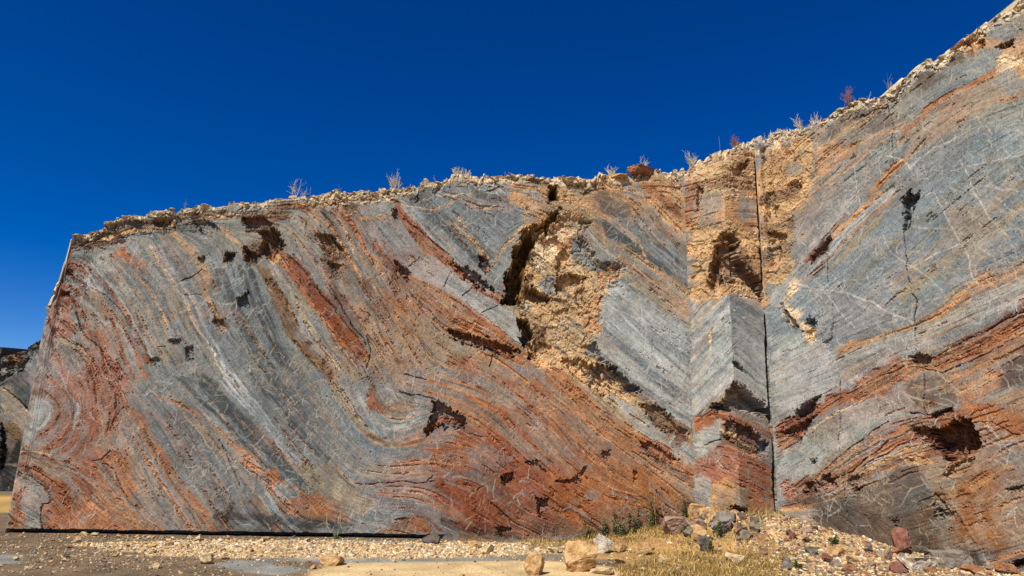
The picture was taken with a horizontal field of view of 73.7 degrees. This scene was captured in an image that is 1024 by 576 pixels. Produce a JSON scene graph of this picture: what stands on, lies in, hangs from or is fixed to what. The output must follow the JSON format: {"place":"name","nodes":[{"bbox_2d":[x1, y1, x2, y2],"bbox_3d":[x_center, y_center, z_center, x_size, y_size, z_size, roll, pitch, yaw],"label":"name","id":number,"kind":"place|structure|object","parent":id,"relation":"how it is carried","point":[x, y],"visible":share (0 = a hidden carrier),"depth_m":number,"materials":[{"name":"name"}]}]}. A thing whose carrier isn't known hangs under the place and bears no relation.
{"place":"outdoors","nodes":[
{"label":"outdoors","id":0,"kind":"place"},
{"bbox_2d":[0,491,996,575],"bbox_3d":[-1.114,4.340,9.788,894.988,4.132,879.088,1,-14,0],"label":"ground","id":1,"kind":"structure","parent":0,"point":[429,567],"depth_m":10.15,"materials":[{"name":"beige gravel"}]},
{"bbox_2d":[0,340,40,490],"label":"background cliff","id":2,"kind":"structure","parent":1,"relation":"on","point":[17,369],"depth_m":23.05,"materials":[{"name":"grey stone"}]},
{"bbox_2d":[148,543,156,547],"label":"loose stone","id":3,"kind":"object","parent":1,"relation":"on","point":[151,545],"visible":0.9,"depth_m":10.80,"materials":[{"name":"beige stone"}]},
{"bbox_2d":[152,563,160,568],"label":"loose stone","id":4,"kind":"object","parent":1,"relation":"on","point":[155,565],"visible":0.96,"depth_m":9.12,"materials":[{"name":"beige stone"}]},
{"bbox_2d":[194,534,200,540],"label":"loose stone","id":5,"kind":"object","parent":1,"relation":"on","point":[198,537],"visible":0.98,"depth_m":11.69,"materials":[{"name":"beige stone"}]},
{"bbox_2d":[200,553,213,563],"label":"boulder","id":6,"kind":"object","parent":1,"relation":"on","point":[206,558],"visible":0.99,"depth_m":9.51,"materials":[{"name":"beige stone"}]},
{"bbox_2d":[318,554,344,565],"bbox_3d":[-2.587,3.887,9.737,0.366,0.138,0.285,1,-8,-2],"label":"rock slab","id":7,"kind":"object","parent":1,"relation":"on","point":[330,560],"visible":0.98,"depth_m":9.66,"materials":[{"name":"beige stone"}]},
{"bbox_2d":[5,169,695,539],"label":"quarry wall","id":8,"kind":"structure","parent":1,"relation":"on","point":[507,357],"depth_m":13.53,"materials":[{"name":"grey stone"}]},
{"bbox_2d":[287,178,307,197],"bbox_3d":[-4.528,-2.093,14.417,0.453,0.607,0.534,4,-14,-13],"label":"leafless shrub","id":9,"kind":"object","parent":8,"relation":"on","point":[294,185],"visible":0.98,"depth_m":14.37,"materials":[{"name":"plant"}]},
{"bbox_2d":[386,169,401,188],"bbox_3d":[-2.502,-2.321,14.540,0.351,0.529,0.423,1,-14,0],"label":"dry shrub","id":10,"kind":"object","parent":8,"relation":"on","point":[392,184],"visible":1,"depth_m":14.53,"materials":[{"name":"beige plant"}]},
{"bbox_2d":[452,166,462,174],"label":"dry shrub","id":11,"kind":"object","parent":8,"relation":"on","point":[455,172],"visible":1,"depth_m":14.74,"materials":[{"name":"beige plant"}]},
{"bbox_2d":[604,166,616,174],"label":"dry shrub","id":12,"kind":"object","parent":8,"relation":"on","point":[609,172],"visible":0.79,"depth_m":15.06,"materials":[{"name":"beige plant"}]},
{"bbox_2d":[608,173,627,179],"bbox_3d":[2.284,-2.418,15.022,0.591,0.100,0.341,-5,-15,24],"label":"rock slab","id":13,"kind":"object","parent":8,"relation":"on","point":[619,175],"visible":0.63,"depth_m":14.89,"materials":[{"name":"beige stone"}]},
{"bbox_2d":[626,164,653,175],"bbox_3d":[2.835,-2.564,15.066,0.620,0.170,0.500,7,-14,-4],"label":"rock slab","id":14,"kind":"object","parent":8,"relation":"on","point":[643,169],"visible":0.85,"depth_m":14.95,"materials":[{"name":"brown stone"}]},
{"bbox_2d":[422,533,439,543],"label":"boulder","id":15,"kind":"object","parent":1,"relation":"on","point":[433,538],"visible":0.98,"depth_m":12.16,"materials":[{"name":"grey stone"}]},
{"bbox_2d":[469,540,480,547],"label":"loose stone","id":16,"kind":"object","parent":1,"relation":"on","point":[475,543],"visible":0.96,"depth_m":11.80,"materials":[{"name":"beige stone"}]},
{"bbox_2d":[481,545,494,553],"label":"boulder","id":17,"kind":"object","parent":1,"relation":"on","point":[487,549],"visible":0.93,"depth_m":11.11,"materials":[{"name":"beige stone"}]},
{"bbox_2d":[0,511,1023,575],"bbox_3d":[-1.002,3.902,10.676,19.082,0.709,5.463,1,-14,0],"label":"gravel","id":18,"kind":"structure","parent":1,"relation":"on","point":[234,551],"depth_m":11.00,"materials":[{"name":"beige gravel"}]},
{"bbox_2d":[523,553,544,575],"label":"boulder","id":19,"kind":"object","parent":1,"relation":"on","point":[533,563],"visible":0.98,"depth_m":9.29,"materials":[{"name":"beige stone"}]},
{"bbox_2d":[547,547,562,553],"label":"rock slab","id":20,"kind":"object","parent":1,"relation":"on","point":[556,550],"visible":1,"depth_m":11.41,"materials":[{"name":"beige stone"}]},
{"bbox_2d":[563,540,597,571],"bbox_3d":[0.975,3.859,9.817,0.518,0.466,0.456,-1,-14,-8],"label":"boulder","id":21,"kind":"object","parent":1,"relation":"on","point":[580,555],"visible":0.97,"depth_m":9.64,"materials":[{"name":"beige stone"}]},
{"bbox_2d":[583,518,595,538],"bbox_3d":[1.467,4.593,13.035,0.283,0.397,0.144,7,-15,-23],"label":"weed","id":22,"kind":"object","parent":1,"relation":"on","point":[588,529],"visible":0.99,"depth_m":13.02,"materials":[{"name":"green plant"}]},
{"bbox_2d":[589,567,614,574],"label":"rock slab","id":23,"kind":"object","parent":1,"relation":"on","point":[604,570],"visible":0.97,"depth_m":9.45,"materials":[{"name":"beige stone"}]},
{"bbox_2d":[593,534,613,552],"bbox_3d":[1.554,4.336,11.574,0.307,0.350,0.230,-6,-16,29],"label":"boulder","id":24,"kind":"object","parent":1,"relation":"on","point":[604,543],"visible":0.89,"depth_m":11.49,"materials":[{"name":"grey stone"}]},
{"bbox_2d":[600,514,607,535],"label":"weed","id":25,"kind":"object","parent":1,"relation":"on","point":[604,526],"visible":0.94,"depth_m":13.06,"materials":[{"name":"green plant"}]},
{"bbox_2d":[610,506,620,536],"bbox_3d":[1.982,4.462,13.091,0.255,0.575,0.201,-7,-16,31],"label":"weed","id":26,"kind":"object","parent":1,"relation":"on","point":[614,526],"visible":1,"depth_m":13.08,"materials":[{"name":"green plant"}]},
{"bbox_2d":[613,557,625,562],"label":"boulder","id":27,"kind":"object","parent":1,"relation":"on","point":[617,560],"visible":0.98,"depth_m":10.48,"materials":[{"name":"beige stone"}]},
{"bbox_2d":[614,538,627,552],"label":"boulder","id":28,"kind":"object","parent":1,"relation":"on","point":[620,545],"visible":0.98,"depth_m":11.52,"materials":[{"name":"beige stone"}]},
{"bbox_2d":[620,511,629,534],"bbox_3d":[2.181,4.523,13.100,0.368,0.467,0.186,11,-17,-36],"label":"weed","id":29,"kind":"object","parent":1,"relation":"on","point":[624,528],"visible":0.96,"depth_m":13.05,"materials":[{"name":"green plant"}]},
{"bbox_2d":[630,500,640,532],"bbox_3d":[2.376,4.409,13.188,0.264,0.620,0.162,14,-19,-43],"label":"weed","id":30,"kind":"object","parent":1,"relation":"on","point":[633,523],"visible":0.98,"depth_m":13.14,"materials":[{"name":"green plant"}]},
{"bbox_2d":[635,542,652,555],"bbox_3d":[2.177,4.310,11.244,0.266,0.244,0.192,8,-20,-12],"label":"boulder","id":31,"kind":"object","parent":1,"relation":"on","point":[646,547],"visible":0.87,"depth_m":11.20,"materials":[{"name":"beige stone"}]},
{"bbox_2d":[646,488,655,528],"bbox_3d":[2.688,4.265,13.210,0.191,0.803,0.291,-5,-15,26],"label":"weed","id":32,"kind":"object","parent":1,"relation":"on","point":[652,521],"visible":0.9,"depth_m":13.20,"materials":[{"name":"green plant"}]},
{"bbox_2d":[519,506,795,575],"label":"dry grass","id":33,"kind":"structure","parent":1,"relation":"on","point":[723,563],"depth_m":10.58,"materials":[{"name":"yellow plant"}]},
{"bbox_2d":[658,554,665,563],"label":"boulder","id":34,"kind":"object","parent":1,"relation":"on","point":[661,557],"visible":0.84,"depth_m":10.40,"materials":[{"name":"beige stone"}]},
{"bbox_2d":[662,516,688,535],"bbox_3d":[2.971,4.328,12.429,0.460,0.347,0.413,-3,-7,-14],"label":"boulder","id":35,"kind":"object","parent":1,"relation":"on","point":[673,524],"visible":0.97,"depth_m":12.30,"materials":[{"name":"stone"}]},
{"bbox_2d":[679,493,687,515],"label":"weed","id":36,"kind":"object","parent":1,"relation":"on","point":[683,508],"visible":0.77,"depth_m":13.28,"materials":[{"name":"green plant"}]},
{"bbox_2d":[683,526,693,536],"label":"boulder","id":37,"kind":"object","parent":1,"relation":"on","point":[688,529],"visible":0.73,"depth_m":12.05,"materials":[{"name":"grey stone"}]},
{"bbox_2d":[692,511,698,517],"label":"rock","id":38,"kind":"object","parent":1,"relation":"on","point":[695,514],"visible":0.53,"depth_m":12.93,"materials":[{"name":"brown stone"}]},
{"bbox_2d":[687,503,704,516],"bbox_3d":[3.628,4.362,13.437,0.416,0.287,0.372,9,-10,-4],"label":"rock slab","id":39,"kind":"object","parent":1,"relation":"on","point":[692,507],"visible":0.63,"depth_m":13.28,"materials":[{"name":"beige stone"}]},
{"bbox_2d":[691,524,705,530],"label":"rock","id":40,"kind":"object","parent":1,"relation":"on","point":[695,526],"visible":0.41,"depth_m":12.17,"materials":[{"name":"beige stone"}]},
{"bbox_2d":[691,529,706,537],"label":"rock","id":41,"kind":"object","parent":1,"relation":"on","point":[698,532],"visible":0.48,"depth_m":11.88,"materials":[{"name":"beige stone"}]},
{"bbox_2d":[692,518,706,529],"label":"rock","id":42,"kind":"object","parent":1,"relation":"on","point":[699,521],"visible":0.5,"depth_m":12.28,"materials":[{"name":"stone"}]},
{"bbox_2d":[699,514,707,519],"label":"rock","id":43,"kind":"object","parent":1,"relation":"on","point":[702,517],"visible":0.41,"depth_m":12.58,"materials":[{"name":"grey stone"}]},
{"bbox_2d":[697,536,711,551],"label":"boulder","id":44,"kind":"object","parent":1,"relation":"on","point":[702,542],"visible":0.73,"depth_m":11.28,"materials":[{"name":"grey stone"}]},
{"bbox_2d":[697,507,718,519],"bbox_3d":[3.683,4.238,12.732,0.421,0.300,0.297,2,-12,-5],"label":"boulder","id":45,"kind":"object","parent":1,"relation":"on","point":[710,512],"visible":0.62,"depth_m":12.66,"materials":[{"name":"beige stone"}]},
{"bbox_2d":[707,533,714,553],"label":"weed","id":46,"kind":"object","parent":1,"relation":"on","point":[710,544],"visible":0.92,"depth_m":11.08,"materials":[{"name":"green plant"}]},
{"bbox_2d":[715,513,723,536],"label":"weed","id":47,"kind":"object","parent":1,"relation":"on","point":[718,530],"visible":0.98,"depth_m":11.96,"materials":[{"name":"green plant"}]},
{"bbox_2d":[711,509,730,532],"bbox_3d":[3.727,4.165,12.138,0.389,0.434,0.283,11,-16,-34],"label":"boulder","id":48,"kind":"object","parent":1,"relation":"on","point":[724,517],"visible":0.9,"depth_m":12.08,"materials":[{"name":"grey stone"}]},
{"bbox_2d":[670,136,777,512],"bbox_3d":[4.987,2.208,23.742,2.091,10.905,20.057,1,-14,3],"label":"rock pillar","id":49,"kind":"object","parent":1,"relation":"on","point":[733,447],"visible":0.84,"depth_m":14.01,"materials":[{"name":"grey stone"}]},
{"bbox_2d":[685,152,696,167],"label":"dry shrub","id":50,"kind":"object","parent":49,"relation":"on","point":[691,160],"visible":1,"depth_m":15.15,"materials":[{"name":"beige plant"}]},
{"bbox_2d":[730,135,740,147],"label":"dry shrub","id":51,"kind":"object","parent":49,"relation":"on","point":[734,143],"visible":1,"depth_m":15.06,"materials":[{"name":"plant"}]},
{"bbox_2d":[730,512,735,521],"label":"rock","id":52,"kind":"object","parent":1,"relation":"on","point":[733,515],"visible":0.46,"depth_m":12.54,"materials":[{"name":"grey stone"}]},
{"bbox_2d":[724,552,744,564],"bbox_3d":[3.374,4.139,10.431,0.301,0.191,0.236,6,-14,-18],"label":"boulder","id":53,"kind":"object","parent":1,"relation":"on","point":[727,555],"visible":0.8,"depth_m":10.36,"materials":[{"name":"beige stone"}]},
{"bbox_2d":[730,509,740,520],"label":"rock","id":54,"kind":"object","parent":1,"relation":"on","point":[736,512],"visible":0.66,"depth_m":12.65,"materials":[{"name":"beige stone"}]},
{"bbox_2d":[734,528,741,535],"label":"rock","id":55,"kind":"object","parent":1,"relation":"on","point":[736,530],"visible":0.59,"depth_m":11.95,"materials":[{"name":"brown stone"}]},
{"bbox_2d":[737,512,745,520],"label":"rock","id":56,"kind":"object","parent":1,"relation":"on","point":[741,515],"visible":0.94,"depth_m":12.58,"materials":[{"name":"grey stone"}]},
{"bbox_2d":[739,530,750,540],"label":"rock","id":57,"kind":"object","parent":1,"relation":"on","point":[745,533],"visible":0.95,"depth_m":11.68,"materials":[{"name":"grey stone"}]},
{"bbox_2d":[749,524,759,532],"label":"rock","id":58,"kind":"object","parent":1,"relation":"on","point":[754,527],"visible":0.96,"depth_m":11.96,"materials":[{"name":"grey stone"}]},
{"bbox_2d":[750,517,758,523],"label":"rock","id":59,"kind":"object","parent":1,"relation":"on","point":[755,520],"visible":0.92,"depth_m":12.44,"materials":[{"name":"grey stone"}]},
{"bbox_2d":[756,533,769,540],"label":"rock","id":60,"kind":"object","parent":1,"relation":"on","point":[760,536],"visible":0.85,"depth_m":11.70,"materials":[{"name":"beige stone"}]},
{"bbox_2d":[758,550,767,556],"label":"loose stone","id":61,"kind":"object","parent":1,"relation":"on","point":[763,552],"visible":0.89,"depth_m":10.93,"materials":[{"name":"orange stone"}]},
{"bbox_2d":[759,546,767,550],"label":"loose stone","id":62,"kind":"object","parent":1,"relation":"on","point":[763,548],"visible":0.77,"depth_m":11.22,"materials":[{"name":"stone"}]},
{"bbox_2d":[780,561,792,569],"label":"boulder","id":63,"kind":"object","parent":1,"relation":"on","point":[786,565],"visible":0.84,"depth_m":10.00,"materials":[{"name":"grey stone"}]},
{"bbox_2d":[788,532,797,537],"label":"loose stone","id":64,"kind":"object","parent":1,"relation":"on","point":[791,534],"visible":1,"depth_m":11.76,"materials":[{"name":"brown stone"}]},
{"bbox_2d":[792,558,806,568],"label":"weed","id":65,"kind":"object","parent":1,"relation":"on","point":[797,565],"visible":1,"depth_m":10.08,"materials":[{"name":"green plant"}]},
{"bbox_2d":[800,527,812,532],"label":"loose stone","id":66,"kind":"object","parent":1,"relation":"on","point":[808,530],"visible":0.82,"depth_m":12.09,"materials":[{"name":"stone"}]},
{"bbox_2d":[802,537,811,542],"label":"loose stone","id":67,"kind":"object","parent":1,"relation":"on","point":[807,539],"visible":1,"depth_m":11.59,"materials":[{"name":"grey stone"}]},
{"bbox_2d":[804,545,817,554],"bbox_3d":[4.845,4.254,11.059,0.218,0.144,0.166,7,-17,9],"label":"rock slab","id":68,"kind":"object","parent":1,"relation":"on","point":[810,550],"visible":0.94,"depth_m":11.00,"materials":[{"name":"grey stone"}]},
{"bbox_2d":[820,553,832,561],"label":"loose stone","id":69,"kind":"object","parent":1,"relation":"on","point":[826,557],"visible":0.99,"depth_m":10.60,"materials":[{"name":"red stone"}]},
{"bbox_2d":[827,533,838,543],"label":"weed","id":70,"kind":"object","parent":1,"relation":"on","point":[836,540],"visible":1,"depth_m":11.65,"materials":[{"name":"green plant"}]},
{"bbox_2d":[826,546,845,555],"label":"boulder","id":71,"kind":"object","parent":1,"relation":"on","point":[837,550],"visible":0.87,"depth_m":10.94,"materials":[{"name":"beige stone"}]},
{"bbox_2d":[831,558,841,566],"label":"loose stone","id":72,"kind":"object","parent":1,"relation":"on","point":[837,562],"visible":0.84,"depth_m":10.29,"materials":[{"name":"grey stone"}]},
{"bbox_2d":[841,567,850,571],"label":"loose stone","id":73,"kind":"object","parent":1,"relation":"on","point":[843,569],"visible":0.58,"depth_m":9.91,"materials":[{"name":"red stone"}]},
{"bbox_2d":[844,564,858,571],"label":"loose stone","id":74,"kind":"object","parent":1,"relation":"on","point":[852,567],"visible":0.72,"depth_m":9.96,"materials":[{"name":"stone"}]},
{"bbox_2d":[845,556,859,561],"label":"loose stone","id":75,"kind":"object","parent":1,"relation":"on","point":[851,558],"visible":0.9,"depth_m":10.66,"materials":[{"name":"brown stone"}]},
{"bbox_2d":[863,540,871,546],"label":"loose stone","id":76,"kind":"object","parent":1,"relation":"on","point":[867,543],"visible":0.66,"depth_m":11.64,"materials":[{"name":"stone"}]},
{"bbox_2d":[863,548,872,551],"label":"loose stone","id":77,"kind":"object","parent":1,"relation":"on","point":[868,549],"visible":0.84,"depth_m":11.35,"materials":[{"name":"grey stone"}]},
{"bbox_2d":[867,560,875,566],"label":"loose stone","id":78,"kind":"object","parent":1,"relation":"on","point":[872,563],"visible":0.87,"depth_m":10.38,"materials":[{"name":"pink stone"}]},
{"bbox_2d":[751,0,1023,571],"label":"quarry wall","id":79,"kind":"structure","parent":1,"relation":"on","point":[891,223],"depth_m":12.39,"materials":[{"name":"grey stone"}]},
{"bbox_2d":[839,86,855,105],"bbox_3d":[6.883,-3.915,13.885,0.480,0.432,0.308,6,-14,-19],"label":"dry shrub","id":80,"kind":"object","parent":79,"relation":"on","point":[848,99],"visible":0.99,"depth_m":13.86,"materials":[{"name":"brown plant"}]},
{"bbox_2d":[950,40,964,50],"bbox_3d":[8.282,-4.483,12.667,0.300,0.090,0.300,-35,-27,17],"label":"rock slab","id":81,"kind":"object","parent":79,"relation":"on","point":[956,46],"visible":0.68,"depth_m":12.58,"materials":[{"name":"brown stone"}]},
{"bbox_2d":[883,550,892,558],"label":"loose stone","id":82,"kind":"object","parent":1,"relation":"on","point":[888,554],"visible":0.96,"depth_m":11.03,"materials":[{"name":"stone"}]},
{"bbox_2d":[889,561,905,573],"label":"boulder","id":83,"kind":"object","parent":1,"relation":"on","point":[896,567],"visible":0.9,"depth_m":9.98,"materials":[{"name":"stone"}]},
{"bbox_2d":[892,547,902,553],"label":"loose stone","id":84,"kind":"object","parent":1,"relation":"on","point":[895,550],"visible":0.93,"depth_m":11.37,"materials":[{"name":"stone"}]},
{"bbox_2d":[890,528,911,551],"bbox_3d":[6.565,4.287,11.479,0.316,0.472,0.262,-2,-7,-7],"label":"boulder","id":85,"kind":"object","parent":1,"relation":"on","point":[901,539],"visible":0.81,"depth_m":11.43,"materials":[{"name":"stone"}]},
{"bbox_2d":[893,556,939,571],"bbox_3d":[6.102,4.159,10.278,0.562,0.244,0.450,3,-20,6],"label":"rock slab","id":86,"kind":"object","parent":1,"relation":"on","point":[913,564],"visible":0.75,"depth_m":10.16,"materials":[{"name":"grey stone"}]},
{"bbox_2d":[913,546,929,554],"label":"boulder","id":87,"kind":"object","parent":1,"relation":"on","point":[921,549],"visible":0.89,"depth_m":11.47,"materials":[{"name":"grey stone"}]},
{"bbox_2d":[923,566,936,573],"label":"loose stone","id":88,"kind":"object","parent":1,"relation":"on","point":[933,569],"visible":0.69,"depth_m":10.07,"materials":[{"name":"orange stone"}]},
{"bbox_2d":[927,549,973,568],"bbox_3d":[6.932,4.279,10.754,0.673,0.301,0.449,2,-15,12],"label":"rock slab","id":89,"kind":"object","parent":1,"relation":"on","point":[952,558],"visible":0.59,"depth_m":10.60,"materials":[{"name":"grey stone"}]},
{"bbox_2d":[959,564,983,574],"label":"boulder","id":90,"kind":"object","parent":1,"relation":"on","point":[973,569],"visible":0.81,"depth_m":10.18,"materials":[{"name":"orange stone"}]},
{"bbox_2d":[975,571,985,575],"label":"loose stone","id":91,"kind":"object","parent":1,"relation":"on","point":[981,573],"visible":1,"depth_m":9.84,"materials":[{"name":"beige stone"}]},
{"bbox_2d":[994,562,1019,574],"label":"boulder","id":92,"kind":"object","parent":1,"relation":"on","point":[999,566],"visible":0.81,"depth_m":10.26,"materials":[{"name":"orange stone"}]},
{"bbox_2d":[1001,570,1012,574],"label":"loose stone","id":93,"kind":"object","parent":1,"relation":"on","point":[1007,572],"visible":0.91,"depth_m":10.18,"materials":[{"name":"stone"}]},
{"bbox_2d":[0,0,1014,348],"label":"sky","id":94,"kind":"structure","parent":0,"point":[110,110],"materials":[{"name":"blue"}]}
]}

